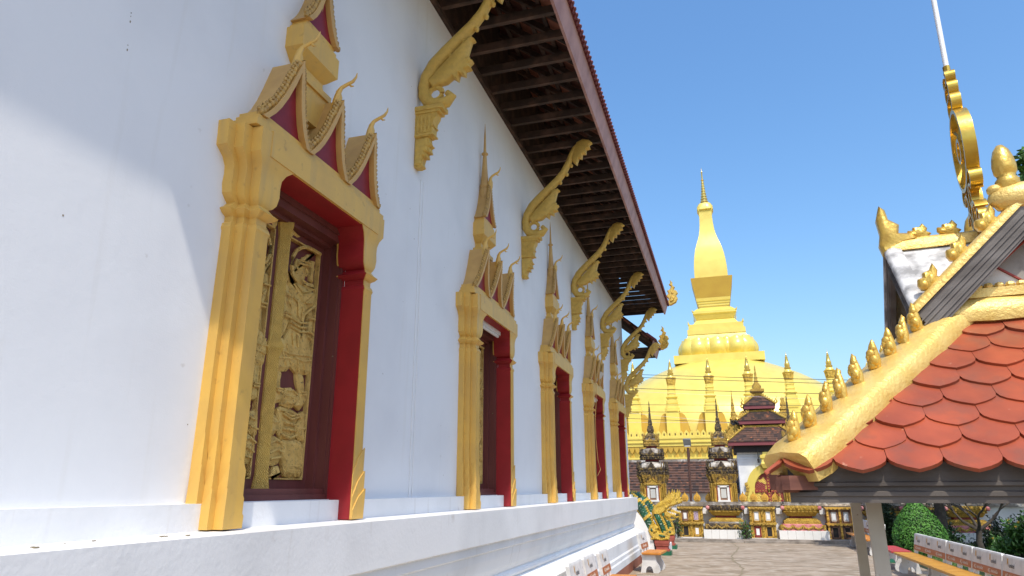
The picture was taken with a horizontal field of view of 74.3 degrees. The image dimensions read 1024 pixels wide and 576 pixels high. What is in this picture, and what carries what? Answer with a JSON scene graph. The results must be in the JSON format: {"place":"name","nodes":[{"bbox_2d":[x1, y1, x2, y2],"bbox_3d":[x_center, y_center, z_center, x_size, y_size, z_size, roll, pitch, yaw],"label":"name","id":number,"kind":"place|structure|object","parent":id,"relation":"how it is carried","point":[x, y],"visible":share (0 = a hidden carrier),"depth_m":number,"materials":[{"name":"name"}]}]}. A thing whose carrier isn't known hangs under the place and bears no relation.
{"place":"outdoors","nodes":[
{"label":"outdoors","id":0,"kind":"place"},
{"bbox_2d":[30,535,189,547],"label":"dry litter","id":1,"kind":"object","parent":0,"point":[94,540],"visible":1,"depth_m":2.54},
{"bbox_2d":[643,422,686,422],"bbox_3d":[3.476,5.894,29.865,12.080,0.501,0.011,-5,-17,16],"label":"power line","id":2,"kind":"object","parent":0,"point":[666,422],"visible":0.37,"depth_m":28.90,"materials":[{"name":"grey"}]},
{"bbox_2d":[730,420,739,425],"bbox_3d":[9.271,5.610,28.105,0.366,0.244,0.240,-5,-17,16],"label":"cable joint","id":3,"kind":"object","parent":2,"relation":"hanging from","point":[735,422],"visible":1,"depth_m":28.06,"materials":[{"name":"black"}]},
{"bbox_2d":[626,418,732,422],"bbox_3d":[3.475,5.684,29.927,12.081,0.920,0.018,-5,-17,16],"label":"power line","id":4,"kind":"object","parent":3,"relation":"attached to","point":[677,420],"visible":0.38,"depth_m":28.76,"materials":[{"name":"black"}]},
{"bbox_2d":[630,388,818,393],"bbox_3d":[11.563,4.189,27.793,29.002,2.058,0.024,-5,-17,16],"label":"power line","id":5,"kind":"object","parent":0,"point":[727,391],"visible":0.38,"depth_m":28.47,"materials":[{"name":"black"}]},
{"bbox_2d":[632,404,819,405],"bbox_3d":[11.565,4.670,27.650,29.001,1.122,0.018,-5,-17,16],"label":"power line","id":6,"kind":"object","parent":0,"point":[760,405],"visible":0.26,"depth_m":27.82,"materials":[{"name":"black"}]},
{"bbox_2d":[654,392,803,398],"bbox_3d":[11.564,4.394,27.733,29.001,2.393,0.009,-5,-17,16],"label":"power line","id":7,"kind":"object","parent":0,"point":[727,395],"visible":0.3,"depth_m":28.50,"materials":[{"name":"grey"}]},
{"bbox_2d":[628,374,832,379],"bbox_3d":[11.562,3.626,27.961,29.002,2.186,0.022,-5,-17,16],"label":"power line","id":8,"kind":"object","parent":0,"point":[744,377],"visible":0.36,"depth_m":28.49,"materials":[{"name":"black"}]},
{"bbox_2d":[633,377,831,383],"bbox_3d":[11.562,3.772,27.918,29.002,2.307,0.022,-5,-17,16],"label":"power line","id":9,"kind":"object","parent":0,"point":[735,380],"visible":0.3,"depth_m":28.58,"materials":[{"name":"black"}]},
{"bbox_2d":[697,412,800,412],"bbox_3d":[11.566,4.952,27.566,29.001,1.056,0.018,-5,-17,16],"label":"power line","id":10,"kind":"object","parent":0,"point":[746,412],"visible":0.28,"depth_m":28.07,"materials":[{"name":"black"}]},
{"bbox_2d":[723,366,789,501],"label":"gate house","id":11,"kind":"structure","parent":0,"point":[753,439],"depth_m":31.26,"materials":[{"name":"paint"}]},
{"bbox_2d":[755,473,783,501],"bbox_3d":[11.653,9.123,30.657,1.240,1.470,0.090,-5,-17,16],"label":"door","id":12,"kind":"structure","parent":11,"relation":"in","point":[761,483],"depth_m":30.71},
{"bbox_2d":[629,542,927,575],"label":"courtyard ground","id":13,"kind":"structure","parent":0,"point":[712,559],"depth_m":16.06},
{"bbox_2d":[0,0,677,575],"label":"temple hall","id":14,"kind":"structure","parent":13,"relation":"on","point":[312,286],"depth_m":4.54,"materials":[{"name":"paint"}]},
{"bbox_2d":[185,0,387,529],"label":"window","id":15,"kind":"structure","parent":14,"relation":"in","point":[303,219],"depth_m":4.42,"materials":[{"name":"gold wood"}]},
{"bbox_2d":[456,128,519,509],"bbox_3d":[-0.304,0.182,7.942,0.543,4.566,1.741,-5,-17,16],"label":"window","id":16,"kind":"structure","parent":14,"relation":"in","point":[487,326],"depth_m":7.87,"materials":[{"name":"gold wood"}]},
{"bbox_2d":[538,226,575,502],"bbox_3d":[0.681,1.101,11.034,0.543,4.566,1.741,-5,-17,16],"label":"window","id":17,"kind":"structure","parent":14,"relation":"in","point":[554,355],"depth_m":10.93,"materials":[{"name":"gold wood"}]},
{"bbox_2d":[582,284,608,499],"bbox_3d":[1.656,2.010,14.093,0.543,4.566,1.741,-5,-17,16],"label":"window","id":18,"kind":"structure","parent":14,"relation":"in","point":[594,396],"depth_m":13.94,"materials":[{"name":"gold wood"}]},
{"bbox_2d":[608,323,629,497],"bbox_3d":[2.606,2.896,17.074,0.543,4.566,1.741,-5,-17,16],"label":"window","id":19,"kind":"structure","parent":14,"relation":"in","point":[617,411],"depth_m":16.78,"materials":[{"name":"gold wood"}]},
{"bbox_2d":[565,559,584,575],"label":"concrete bench","id":20,"kind":"object","parent":13,"relation":"on","point":[574,568],"visible":1,"depth_m":8.57,"materials":[{"name":"grey concrete"}]},
{"bbox_2d":[580,553,598,575],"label":"concrete bench","id":21,"kind":"object","parent":13,"relation":"on","point":[589,565],"visible":1,"depth_m":9.35,"materials":[{"name":"grey concrete"}]},
{"bbox_2d":[596,549,636,575],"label":"concrete bench","id":22,"kind":"object","parent":13,"relation":"on","point":[603,561],"visible":1,"depth_m":10.10,"materials":[{"name":"grey concrete"}]},
{"bbox_2d":[636,531,666,572],"bbox_3d":[2.963,5.576,14.290,0.486,0.765,0.820,-6,-18,20],"label":"concrete bench","id":23,"kind":"object","parent":13,"relation":"on","point":[652,559],"visible":1,"depth_m":14.02,"materials":[{"name":"grey concrete"}]},
{"bbox_2d":[630,489,677,555],"bbox_3d":[3.661,6.224,18.036,1.580,1.660,0.419,-5,-17,16],"label":"naga statue","id":24,"kind":"object","parent":13,"relation":"on","point":[657,535],"visible":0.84,"depth_m":17.91,"materials":[{"name":"paint"}]},
{"bbox_2d":[630,489,682,548],"bbox_3d":[4.245,6.769,19.870,1.580,1.660,0.419,-5,-17,16],"label":"naga statue","id":25,"kind":"object","parent":13,"relation":"on","point":[650,507],"visible":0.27,"depth_m":19.75,"materials":[{"name":"paint"}]},
{"bbox_2d":[628,458,740,501],"bbox_3d":[12.798,10.577,35.421,44.000,3.200,6.215,-5,-17,16],"label":"cloister gallery","id":26,"kind":"object","parent":13,"relation":"on","point":[678,475],"depth_m":35.07,"materials":[{"name":"tile"}]},
{"bbox_2d":[683,438,691,501],"bbox_3d":[6.874,7.620,26.071,0.300,3.561,0.230,-5,-17,16],"label":"lamp post","id":27,"kind":"object","parent":13,"relation":"on","point":[686,442],"visible":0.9,"depth_m":26.30,"materials":[{"name":"grey metal"}]},
{"bbox_2d":[731,543,744,575],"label":"ground joint","id":28,"kind":"object","parent":13,"relation":"on","point":[732,558],"visible":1,"depth_m":16.21,"materials":[{"name":"beige concrete"}]},
{"bbox_2d":[626,170,866,459],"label":"great stupa","id":29,"kind":"object","parent":13,"relation":"on","point":[718,343],"visible":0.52,"depth_m":71.48,"materials":[{"name":"gold metal"}]},
{"bbox_2d":[674,540,821,543],"bbox_3d":[4.225,8.433,22.474,11.200,0.160,0.230,-5,-17,16],"label":"kerb step","id":30,"kind":"object","parent":13,"relation":"on","point":[782,542],"visible":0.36,"depth_m":21.36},
{"bbox_2d":[675,537,985,545],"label":"kerb","id":31,"kind":"structure","parent":13,"relation":"on","point":[797,540],"depth_m":21.53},
{"bbox_2d":[636,402,678,537],"bbox_3d":[5.016,6.370,24.104,1.480,4.680,1.483,-5,-17,16],"label":"reliquary stupa","id":32,"kind":"object","parent":31,"relation":"on","point":[652,471],"visible":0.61,"depth_m":23.68,"materials":[{"name":"white"}]},
{"bbox_2d":[673,515,683,535],"bbox_3d":[5.467,7.944,22.739,0.628,0.859,0.564,-5,-17,16],"label":"creeper clump","id":33,"kind":"object","parent":31,"relation":"on","point":[676,525],"visible":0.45,"depth_m":22.66,"materials":[{"name":"green plant"}]},
{"bbox_2d":[677,506,704,537],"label":"niche house","id":34,"kind":"structure","parent":31,"relation":"on","point":[692,522],"depth_m":22.80,"materials":[{"name":"gold metal"}]},
{"bbox_2d":[682,510,688,520],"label":"niche door","id":35,"kind":"structure","parent":34,"relation":"in","point":[684,512],"depth_m":22.92,"materials":[{"name":"white"}]},
{"bbox_2d":[683,525,689,535],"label":"niche door","id":36,"kind":"structure","parent":34,"relation":"in","point":[686,527],"depth_m":22.78,"materials":[{"name":"black metal"}]},
{"bbox_2d":[692,510,699,520],"bbox_3d":[6.218,7.689,22.835,0.210,0.340,0.050,-5,-17,16],"label":"niche door","id":37,"kind":"structure","parent":34,"relation":"in","point":[695,512],"depth_m":22.83,"materials":[{"name":"white metal"}]},
{"bbox_2d":[694,525,700,535],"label":"niche door","id":38,"kind":"structure","parent":34,"relation":"in","point":[697,532],"depth_m":22.68,"materials":[{"name":"white metal"}]},
{"bbox_2d":[704,398,751,538],"bbox_3d":[7.264,6.168,23.448,1.480,4.680,1.483,-5,-17,16],"label":"reliquary stupa","id":39,"kind":"object","parent":31,"relation":"on","point":[724,506],"visible":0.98,"depth_m":22.80,"materials":[{"name":"white"}]},
{"bbox_2d":[737,520,755,538],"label":"potted greens","id":40,"kind":"object","parent":31,"relation":"on","point":[746,528],"visible":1,"depth_m":21.89,"materials":[{"name":"green plant"}]},
{"bbox_2d":[747,507,778,538],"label":"niche house","id":41,"kind":"structure","parent":31,"relation":"on","point":[762,522],"depth_m":22.16,"materials":[{"name":"gold metal"}]},
{"bbox_2d":[753,511,759,521],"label":"niche door","id":42,"kind":"structure","parent":41,"relation":"in","point":[756,515],"depth_m":22.28,"materials":[{"name":"white metal"}]},
{"bbox_2d":[754,526,761,536],"bbox_3d":[8.066,7.987,22.157,0.210,0.350,0.050,-5,-17,16],"label":"niche door","id":43,"kind":"structure","parent":41,"relation":"in","point":[757,529],"depth_m":22.14,"materials":[{"name":"white"}]},
{"bbox_2d":[764,511,771,521],"bbox_3d":[8.408,7.491,22.195,0.210,0.340,0.050,-5,-17,16],"label":"niche door","id":44,"kind":"structure","parent":41,"relation":"in","point":[768,518],"depth_m":22.18,"materials":[{"name":"white metal"}]},
{"bbox_2d":[766,526,773,537],"bbox_3d":[8.410,7.956,22.057,0.210,0.350,0.050,-5,-17,16],"label":"niche door","id":45,"kind":"structure","parent":41,"relation":"in","point":[769,529],"depth_m":22.05,"materials":[{"name":"black metal"}]},
{"bbox_2d":[778,398,829,539],"bbox_3d":[9.511,5.965,22.792,1.480,4.680,1.483,-5,-17,16],"label":"reliquary stupa","id":46,"kind":"object","parent":31,"relation":"on","point":[800,523],"visible":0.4,"depth_m":21.78,"materials":[{"name":"white"}]},
{"bbox_2d":[823,507,853,539],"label":"niche house","id":47,"kind":"structure","parent":31,"relation":"on","point":[839,522],"depth_m":21.52,"materials":[{"name":"metal"}]},
{"bbox_2d":[829,511,837,521],"bbox_3d":[10.302,7.320,21.643,0.210,0.340,0.050,-5,-17,16],"label":"niche door","id":48,"kind":"structure","parent":47,"relation":"in","point":[833,514],"depth_m":21.63,"materials":[{"name":"white glass"}]},
{"bbox_2d":[832,527,839,538],"bbox_3d":[10.304,7.785,21.504,0.210,0.350,0.050,-5,-17,16],"label":"niche door","id":49,"kind":"structure","parent":47,"relation":"in","point":[835,530],"depth_m":21.49,"materials":[{"name":"black wood"}]},
{"bbox_2d":[842,511,849,521],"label":"niche door","id":50,"kind":"structure","parent":47,"relation":"in","point":[845,514],"depth_m":21.53,"materials":[{"name":"white glass"}]},
{"bbox_2d":[844,527,851,538],"bbox_3d":[10.648,7.754,21.404,0.210,0.350,0.050,-5,-17,16],"label":"niche door","id":51,"kind":"structure","parent":47,"relation":"in","point":[846,529],"depth_m":21.40,"materials":[{"name":"black wood"}]},
{"bbox_2d":[861,503,902,534],"bbox_3d":[11.759,5.762,22.136,1.480,4.680,1.483,-5,-17,16],"label":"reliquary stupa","id":52,"kind":"object","parent":31,"relation":"on","point":[897,507],"visible":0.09,"depth_m":21.17,"materials":[{"name":"white stone"}]},
{"bbox_2d":[944,503,991,541],"bbox_3d":[14.006,5.559,21.480,1.480,4.680,1.483,-5,-17,16],"label":"reliquary stupa","id":53,"kind":"object","parent":31,"relation":"on","point":[965,529],"visible":0.19,"depth_m":20.52,"materials":[{"name":"gold"}]},
{"bbox_2d":[671,491,1023,537],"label":"boundary wall","id":54,"kind":"structure","parent":13,"relation":"on","point":[1008,510],"depth_m":22.43,"materials":[{"name":"stone"}]},
{"bbox_2d":[846,520,869,549],"bbox_3d":[10.039,7.109,19.504,0.486,0.765,1.520,-5,-17,16],"label":"concrete bench","id":55,"kind":"object","parent":13,"relation":"on","point":[852,541],"visible":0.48,"depth_m":19.67,"materials":[{"name":"grey concrete"}]},
{"bbox_2d":[865,524,884,555],"bbox_3d":[9.542,6.645,17.946,0.486,0.765,1.520,-5,-17,16],"label":"concrete bench","id":56,"kind":"object","parent":13,"relation":"on","point":[868,543],"visible":0.02,"depth_m":18.05,"materials":[{"name":"orange"}]},
{"bbox_2d":[764,0,1023,575],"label":"pavilion","id":57,"kind":"structure","parent":13,"relation":"on","point":[925,404],"depth_m":2.95,"materials":[{"name":"tile"}]},
{"bbox_2d":[888,546,914,571],"bbox_3d":[8.357,5.876,14.707,0.440,0.395,1.570,-5,-17,16],"label":"concrete bench","id":58,"kind":"object","parent":13,"relation":"on","point":[893,556],"visible":0.42,"depth_m":14.25,"materials":[{"name":"red"}]},
{"bbox_2d":[890,559,927,568],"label":"green kerb","id":59,"kind":"structure","parent":13,"relation":"on","point":[892,561],"depth_m":14.92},
{"bbox_2d":[893,533,947,575],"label":"concrete bench","id":60,"kind":"object","parent":13,"relation":"on","point":[930,546],"visible":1,"depth_m":12.97,"materials":[{"name":"grey concrete"}]},
{"bbox_2d":[922,541,973,575],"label":"concrete bench","id":61,"kind":"object","parent":13,"relation":"on","point":[960,554],"visible":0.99,"depth_m":11.18,"materials":[{"name":"grey concrete"}]},
{"bbox_2d":[945,547,1003,575],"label":"concrete bench","id":62,"kind":"object","parent":13,"relation":"on","point":[989,562],"visible":1,"depth_m":10.06,"materials":[{"name":"grey concrete"}]},
{"bbox_2d":[1002,554,1023,575],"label":"concrete bench","id":63,"kind":"object","parent":13,"relation":"on","point":[1013,565],"visible":1,"depth_m":9.08,"materials":[{"name":"grey concrete"}]},
{"bbox_2d":[573,0,1023,393],"label":"sky","id":64,"kind":"structure","parent":0,"point":[800,119],"materials":[{"name":"blue"}]},
{"bbox_2d":[887,540,1014,575],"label":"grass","id":65,"kind":"structure","parent":0,"point":[939,559],"depth_m":15.94,"materials":[{"name":"plant"}]},
{"bbox_2d":[934,545,993,575],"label":"lawn","id":66,"kind":"structure","parent":0,"point":[967,567],"depth_m":14.04,"materials":[{"name":"plant"}]},
{"bbox_2d":[881,503,898,545],"bbox_3d":[10.532,6.521,19.109,0.887,1.633,1.039,-5,-17,16],"label":"dense shrub","id":67,"kind":"object","parent":66,"relation":"on","point":[889,520],"visible":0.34,"depth_m":18.82,"materials":[{"name":"green plant"}]},
{"bbox_2d":[891,503,949,557],"bbox_3d":[10.113,5.974,16.823,1.270,1.411,1.256,-5,-17,16],"label":"clipped bush","id":68,"kind":"object","parent":66,"relation":"on","point":[911,519],"visible":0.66,"depth_m":16.55,"materials":[{"name":"green plant"}]},
{"bbox_2d":[923,503,957,542],"bbox_3d":[11.922,6.672,19.063,1.079,1.305,0.940,8,-19,-26],"label":"dense shrub","id":69,"kind":"object","parent":66,"relation":"on","point":[950,523],"visible":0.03,"depth_m":19.02,"materials":[{"name":"green plant"}]},
{"bbox_2d":[933,503,948,531],"bbox_3d":[11.793,4.472,18.622,3.964,5.316,4.530,8,-18,-25],"label":"shade tree","id":70,"kind":"object","parent":66,"relation":"on","point":[940,511],"depth_m":18.27,"materials":[{"name":"brown plant"}]},
{"bbox_2d":[945,525,970,543],"bbox_3d":[11.369,6.615,17.916,1.163,0.764,1.163,11,-20,-33],"label":"shrub","id":71,"kind":"object","parent":66,"relation":"on","point":[952,537],"visible":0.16,"depth_m":17.79,"materials":[{"name":"green plant"}]},
{"bbox_2d":[941,503,1009,548],"bbox_3d":[11.828,5.958,17.163,1.734,1.647,1.439,-14,-22,40],"label":"bare tree","id":72,"kind":"object","parent":66,"relation":"on","point":[978,527],"visible":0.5,"depth_m":17.22,"materials":[{"name":"brown plant"}]},
{"bbox_2d":[968,514,1022,549],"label":"dense shrub","id":73,"kind":"object","parent":66,"relation":"on","point":[995,530],"visible":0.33,"depth_m":18.30,"materials":[{"name":"green plant"}]},
{"bbox_2d":[987,516,1023,557],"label":"flowering shrub","id":74,"kind":"object","parent":66,"relation":"on","point":[1015,540],"visible":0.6,"depth_m":14.52,"materials":[{"name":"green plant"}]},
{"bbox_2d":[1014,146,1023,181],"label":"feathery tree","id":75,"kind":"object","parent":66,"relation":"on","point":[1020,164],"visible":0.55,"depth_m":11.50,"materials":[{"name":"green plant"}]},
{"bbox_2d":[1014,510,1023,546],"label":"leafy shrub","id":76,"kind":"object","parent":66,"relation":"on","point":[1021,517],"visible":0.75,"depth_m":14.43,"materials":[{"name":"green plant"}]}
]}

